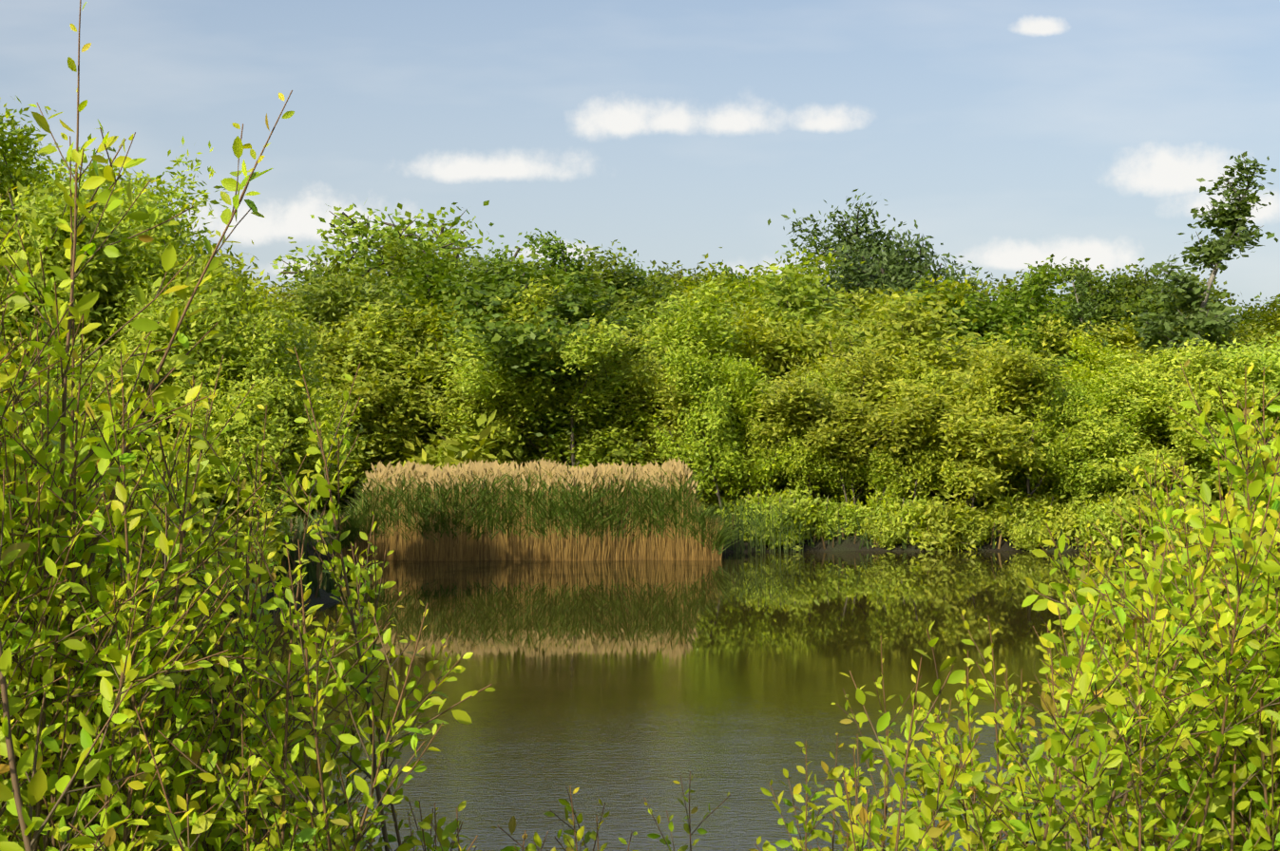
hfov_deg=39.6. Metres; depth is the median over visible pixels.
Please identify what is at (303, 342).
willow tree
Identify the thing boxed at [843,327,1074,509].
willow tree
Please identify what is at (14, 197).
willow tree
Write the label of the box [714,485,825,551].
shrub
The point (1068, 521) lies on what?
shrub
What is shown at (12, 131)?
willow tree
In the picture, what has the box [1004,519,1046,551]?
shrub
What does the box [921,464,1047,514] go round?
shrub
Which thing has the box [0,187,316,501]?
willow tree
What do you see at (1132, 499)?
shrub
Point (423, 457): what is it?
shrub
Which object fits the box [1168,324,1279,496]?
bush
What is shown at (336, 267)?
broad tree
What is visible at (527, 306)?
willow tree
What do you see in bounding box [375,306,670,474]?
willow tree
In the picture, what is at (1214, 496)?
shrub
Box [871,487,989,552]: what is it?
shrub
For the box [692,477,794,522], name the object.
shrub
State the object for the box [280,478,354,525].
shrub
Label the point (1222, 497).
shrub
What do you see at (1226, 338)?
bush
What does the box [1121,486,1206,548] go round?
shrub
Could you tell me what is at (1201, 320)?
birch tree
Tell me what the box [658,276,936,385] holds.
willow tree
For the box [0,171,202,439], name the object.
willow tree
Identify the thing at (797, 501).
shrub
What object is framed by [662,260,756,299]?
broad tree
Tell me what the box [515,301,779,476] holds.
willow tree
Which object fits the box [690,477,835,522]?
shrub
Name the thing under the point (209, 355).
willow tree
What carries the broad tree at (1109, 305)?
on the terrain at (848, 544)
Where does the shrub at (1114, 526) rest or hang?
on the terrain at (848, 544)
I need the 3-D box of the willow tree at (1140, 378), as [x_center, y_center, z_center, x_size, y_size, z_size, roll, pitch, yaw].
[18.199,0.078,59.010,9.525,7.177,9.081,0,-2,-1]
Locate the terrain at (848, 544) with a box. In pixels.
[229,486,1276,613]
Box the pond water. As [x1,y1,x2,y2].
[54,551,1248,850]
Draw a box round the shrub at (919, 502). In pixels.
[869,493,939,531]
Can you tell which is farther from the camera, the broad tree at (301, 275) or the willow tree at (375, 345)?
the broad tree at (301, 275)
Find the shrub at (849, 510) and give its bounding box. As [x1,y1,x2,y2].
[814,495,874,539]
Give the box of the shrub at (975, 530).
[933,509,1002,549]
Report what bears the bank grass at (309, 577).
on the terrain at (848, 544)
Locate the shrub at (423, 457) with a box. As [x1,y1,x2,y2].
[356,409,566,480]
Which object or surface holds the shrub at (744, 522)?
on the terrain at (848, 544)
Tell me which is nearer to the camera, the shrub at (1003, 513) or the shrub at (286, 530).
the shrub at (286, 530)
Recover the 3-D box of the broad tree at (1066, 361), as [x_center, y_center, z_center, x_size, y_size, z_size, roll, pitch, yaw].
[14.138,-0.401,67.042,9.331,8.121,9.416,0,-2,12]
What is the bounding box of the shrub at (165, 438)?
[39,433,235,597]
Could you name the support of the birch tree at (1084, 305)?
on the terrain at (848, 544)
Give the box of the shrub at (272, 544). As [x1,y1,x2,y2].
[174,510,307,614]
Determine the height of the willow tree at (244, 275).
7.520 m
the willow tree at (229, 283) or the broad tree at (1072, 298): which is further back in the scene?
the broad tree at (1072, 298)
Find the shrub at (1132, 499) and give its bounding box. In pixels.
[1092,484,1158,542]
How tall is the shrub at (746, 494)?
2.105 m
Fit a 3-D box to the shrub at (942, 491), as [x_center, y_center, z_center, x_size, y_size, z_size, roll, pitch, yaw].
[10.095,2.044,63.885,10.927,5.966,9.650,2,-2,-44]
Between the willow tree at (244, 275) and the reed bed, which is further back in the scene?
the reed bed
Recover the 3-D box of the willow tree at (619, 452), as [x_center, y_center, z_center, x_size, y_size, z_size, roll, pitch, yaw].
[1.295,-1.395,65.072,13.995,9.873,13.975,1,-2,-37]
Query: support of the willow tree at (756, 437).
on the terrain at (848, 544)
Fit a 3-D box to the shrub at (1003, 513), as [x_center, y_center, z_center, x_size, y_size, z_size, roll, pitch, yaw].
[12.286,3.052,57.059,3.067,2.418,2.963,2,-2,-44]
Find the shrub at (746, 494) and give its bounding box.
[735,489,796,510]
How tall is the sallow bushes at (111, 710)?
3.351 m
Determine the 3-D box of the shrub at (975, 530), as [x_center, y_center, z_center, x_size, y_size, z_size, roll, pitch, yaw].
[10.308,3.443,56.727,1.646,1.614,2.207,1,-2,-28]
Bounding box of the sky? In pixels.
[0,0,1279,324]
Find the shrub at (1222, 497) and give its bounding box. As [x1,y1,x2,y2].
[1204,487,1252,513]
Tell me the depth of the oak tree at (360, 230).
92.02 m
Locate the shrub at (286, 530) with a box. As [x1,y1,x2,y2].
[271,523,300,541]
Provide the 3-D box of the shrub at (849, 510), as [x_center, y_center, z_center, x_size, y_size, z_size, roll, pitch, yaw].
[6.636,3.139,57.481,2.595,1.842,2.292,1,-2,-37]
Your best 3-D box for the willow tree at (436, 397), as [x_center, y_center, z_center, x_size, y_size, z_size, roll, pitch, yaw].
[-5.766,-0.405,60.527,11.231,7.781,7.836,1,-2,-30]
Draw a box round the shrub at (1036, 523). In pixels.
[1028,513,1053,536]
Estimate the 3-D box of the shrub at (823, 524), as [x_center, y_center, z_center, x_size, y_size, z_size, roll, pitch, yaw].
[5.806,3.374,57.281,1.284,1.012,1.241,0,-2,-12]
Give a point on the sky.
(1012, 134)
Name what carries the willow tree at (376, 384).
on the terrain at (848, 544)
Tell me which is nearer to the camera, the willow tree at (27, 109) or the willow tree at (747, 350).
the willow tree at (27, 109)
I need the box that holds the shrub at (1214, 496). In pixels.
[1121,444,1252,511]
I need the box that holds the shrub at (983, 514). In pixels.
[940,500,999,548]
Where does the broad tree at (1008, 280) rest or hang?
on the terrain at (848, 544)
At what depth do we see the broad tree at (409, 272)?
73.57 m
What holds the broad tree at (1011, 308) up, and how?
on the terrain at (848, 544)
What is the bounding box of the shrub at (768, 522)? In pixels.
[742,499,811,552]
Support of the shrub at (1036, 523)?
on the terrain at (848, 544)
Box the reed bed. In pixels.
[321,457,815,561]
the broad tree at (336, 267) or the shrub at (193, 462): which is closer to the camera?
the shrub at (193, 462)
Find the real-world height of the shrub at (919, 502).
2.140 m
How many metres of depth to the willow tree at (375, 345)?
58.78 m
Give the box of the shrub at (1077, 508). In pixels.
[1053,489,1102,520]
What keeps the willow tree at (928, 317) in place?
on the terrain at (848, 544)
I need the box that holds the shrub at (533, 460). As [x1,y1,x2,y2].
[410,434,622,478]
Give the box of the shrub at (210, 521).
[100,490,229,610]
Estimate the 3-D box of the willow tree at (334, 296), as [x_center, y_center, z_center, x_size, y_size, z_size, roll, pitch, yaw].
[-8.248,-1.145,65.514,12.180,9.482,12.198,1,-2,-27]
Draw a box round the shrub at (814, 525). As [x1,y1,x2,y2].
[798,511,831,541]
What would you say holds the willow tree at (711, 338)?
on the terrain at (848, 544)
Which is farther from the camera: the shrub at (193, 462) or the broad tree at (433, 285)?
the broad tree at (433, 285)
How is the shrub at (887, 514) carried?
on the terrain at (848, 544)
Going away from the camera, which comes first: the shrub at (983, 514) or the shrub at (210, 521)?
the shrub at (210, 521)
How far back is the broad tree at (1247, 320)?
90.59 m
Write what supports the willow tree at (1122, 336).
on the terrain at (848, 544)
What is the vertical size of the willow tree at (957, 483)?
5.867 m
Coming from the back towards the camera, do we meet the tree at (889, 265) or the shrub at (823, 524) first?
the tree at (889, 265)
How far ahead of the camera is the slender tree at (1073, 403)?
57.49 m
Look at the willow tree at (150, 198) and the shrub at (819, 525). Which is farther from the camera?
the shrub at (819, 525)
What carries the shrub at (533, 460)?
on the terrain at (848, 544)
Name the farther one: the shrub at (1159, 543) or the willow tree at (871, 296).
the willow tree at (871, 296)
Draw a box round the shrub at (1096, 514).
[1065,491,1148,553]
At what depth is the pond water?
20.53 m
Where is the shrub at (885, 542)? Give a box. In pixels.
[866,522,907,550]
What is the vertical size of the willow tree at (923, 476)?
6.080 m
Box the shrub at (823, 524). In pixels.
[815,518,830,538]
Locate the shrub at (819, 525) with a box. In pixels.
[762,485,860,548]
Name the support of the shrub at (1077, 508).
on the terrain at (848, 544)
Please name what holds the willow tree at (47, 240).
on the terrain at (848, 544)
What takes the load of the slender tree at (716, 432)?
on the terrain at (848, 544)
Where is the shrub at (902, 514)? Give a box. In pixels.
[835,487,939,550]
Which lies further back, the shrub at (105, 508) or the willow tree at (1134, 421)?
the willow tree at (1134, 421)
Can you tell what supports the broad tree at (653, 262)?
on the terrain at (848, 544)
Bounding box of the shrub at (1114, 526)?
[1071,498,1170,553]
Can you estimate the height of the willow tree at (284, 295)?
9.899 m
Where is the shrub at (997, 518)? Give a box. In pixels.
[990,492,1057,537]
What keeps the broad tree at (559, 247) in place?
on the terrain at (848, 544)
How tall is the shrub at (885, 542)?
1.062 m
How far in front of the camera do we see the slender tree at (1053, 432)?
57.05 m
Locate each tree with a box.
[0,95,47,184]
[0,95,189,362]
[0,102,198,248]
[0,133,235,279]
[0,152,79,429]
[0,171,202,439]
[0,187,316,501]
[19,225,332,516]
[120,223,288,324]
[127,256,366,521]
[139,303,369,553]
[233,267,336,324]
[251,200,546,286]
[254,259,337,333]
[269,255,559,453]
[288,249,426,295]
[292,282,531,518]
[296,287,484,483]
[306,274,571,479]
[308,297,568,470]
[327,258,449,330]
[361,232,753,341]
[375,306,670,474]
[387,240,671,444]
[471,228,677,324]
[510,268,817,470]
[512,273,754,476]
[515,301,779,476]
[549,255,680,297]
[635,236,876,357]
[647,334,793,526]
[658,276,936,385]
[660,247,944,354]
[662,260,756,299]
[668,342,863,492]
[677,261,756,288]
[727,331,957,505]
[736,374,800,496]
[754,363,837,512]
[764,265,1009,398]
[767,188,1011,314]
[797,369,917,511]
[829,257,1093,415]
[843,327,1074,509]
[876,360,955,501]
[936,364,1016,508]
[957,253,1123,341]
[974,317,1116,428]
[993,362,1187,510]
[996,293,1279,408]
[998,331,1092,509]
[1012,258,1247,359]
[1041,373,1135,506]
[1050,286,1144,345]
[1053,329,1278,502]
[1060,269,1118,384]
[1091,257,1254,338]
[1119,151,1278,492]
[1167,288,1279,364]
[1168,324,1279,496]
[1229,292,1279,338]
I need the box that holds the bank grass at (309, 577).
[234,508,1151,606]
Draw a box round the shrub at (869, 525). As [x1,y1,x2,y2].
[859,511,894,542]
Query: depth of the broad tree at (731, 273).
82.09 m
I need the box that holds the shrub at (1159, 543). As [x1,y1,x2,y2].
[1148,525,1185,551]
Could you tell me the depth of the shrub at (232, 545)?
30.10 m
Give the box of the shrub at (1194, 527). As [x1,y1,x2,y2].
[1179,502,1228,544]
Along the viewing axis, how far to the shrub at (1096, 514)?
55.58 m
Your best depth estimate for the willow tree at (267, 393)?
31.11 m
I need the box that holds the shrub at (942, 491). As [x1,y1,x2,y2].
[872,464,999,506]
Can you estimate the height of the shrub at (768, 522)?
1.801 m
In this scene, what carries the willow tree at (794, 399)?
on the terrain at (848, 544)
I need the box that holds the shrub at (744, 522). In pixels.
[708,495,802,551]
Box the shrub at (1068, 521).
[1040,502,1087,543]
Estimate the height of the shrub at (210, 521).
2.900 m
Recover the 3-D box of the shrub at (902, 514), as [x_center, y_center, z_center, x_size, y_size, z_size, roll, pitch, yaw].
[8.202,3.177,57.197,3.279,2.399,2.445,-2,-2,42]
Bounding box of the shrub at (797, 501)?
[763,497,811,536]
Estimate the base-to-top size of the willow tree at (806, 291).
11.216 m
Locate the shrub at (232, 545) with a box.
[184,515,248,611]
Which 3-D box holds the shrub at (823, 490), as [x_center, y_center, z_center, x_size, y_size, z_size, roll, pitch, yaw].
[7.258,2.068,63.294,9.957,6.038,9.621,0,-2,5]
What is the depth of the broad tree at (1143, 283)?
84.44 m
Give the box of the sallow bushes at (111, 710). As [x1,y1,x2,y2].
[0,0,1279,850]
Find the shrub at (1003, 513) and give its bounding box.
[981,483,1079,552]
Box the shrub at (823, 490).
[774,477,881,510]
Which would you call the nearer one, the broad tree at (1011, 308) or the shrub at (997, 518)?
the shrub at (997, 518)
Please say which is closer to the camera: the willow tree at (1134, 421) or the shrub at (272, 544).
the shrub at (272, 544)
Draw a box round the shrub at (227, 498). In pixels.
[30,422,265,593]
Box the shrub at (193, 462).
[51,424,237,611]
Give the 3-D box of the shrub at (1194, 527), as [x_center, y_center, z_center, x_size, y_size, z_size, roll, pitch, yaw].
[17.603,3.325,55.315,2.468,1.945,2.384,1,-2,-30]
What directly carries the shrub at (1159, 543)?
on the terrain at (848, 544)
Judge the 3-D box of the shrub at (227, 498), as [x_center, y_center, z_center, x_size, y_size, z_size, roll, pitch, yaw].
[-8.902,1.913,30.176,5.420,3.848,4.787,1,-2,-27]
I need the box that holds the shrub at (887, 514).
[839,502,897,536]
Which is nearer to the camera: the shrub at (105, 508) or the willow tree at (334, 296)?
the shrub at (105, 508)
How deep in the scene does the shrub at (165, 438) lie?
28.76 m
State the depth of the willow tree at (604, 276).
66.69 m
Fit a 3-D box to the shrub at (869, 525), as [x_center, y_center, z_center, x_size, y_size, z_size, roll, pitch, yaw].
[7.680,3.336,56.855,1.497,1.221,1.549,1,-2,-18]
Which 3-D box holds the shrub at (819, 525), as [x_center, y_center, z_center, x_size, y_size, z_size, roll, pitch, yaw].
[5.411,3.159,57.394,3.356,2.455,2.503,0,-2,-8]
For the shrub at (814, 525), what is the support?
on the terrain at (848, 544)
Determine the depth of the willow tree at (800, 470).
57.26 m
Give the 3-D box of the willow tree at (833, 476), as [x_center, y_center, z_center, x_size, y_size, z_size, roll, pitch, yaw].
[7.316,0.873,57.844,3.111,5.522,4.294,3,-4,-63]
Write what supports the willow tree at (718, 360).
on the terrain at (848, 544)
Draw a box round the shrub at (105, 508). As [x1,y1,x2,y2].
[88,487,166,599]

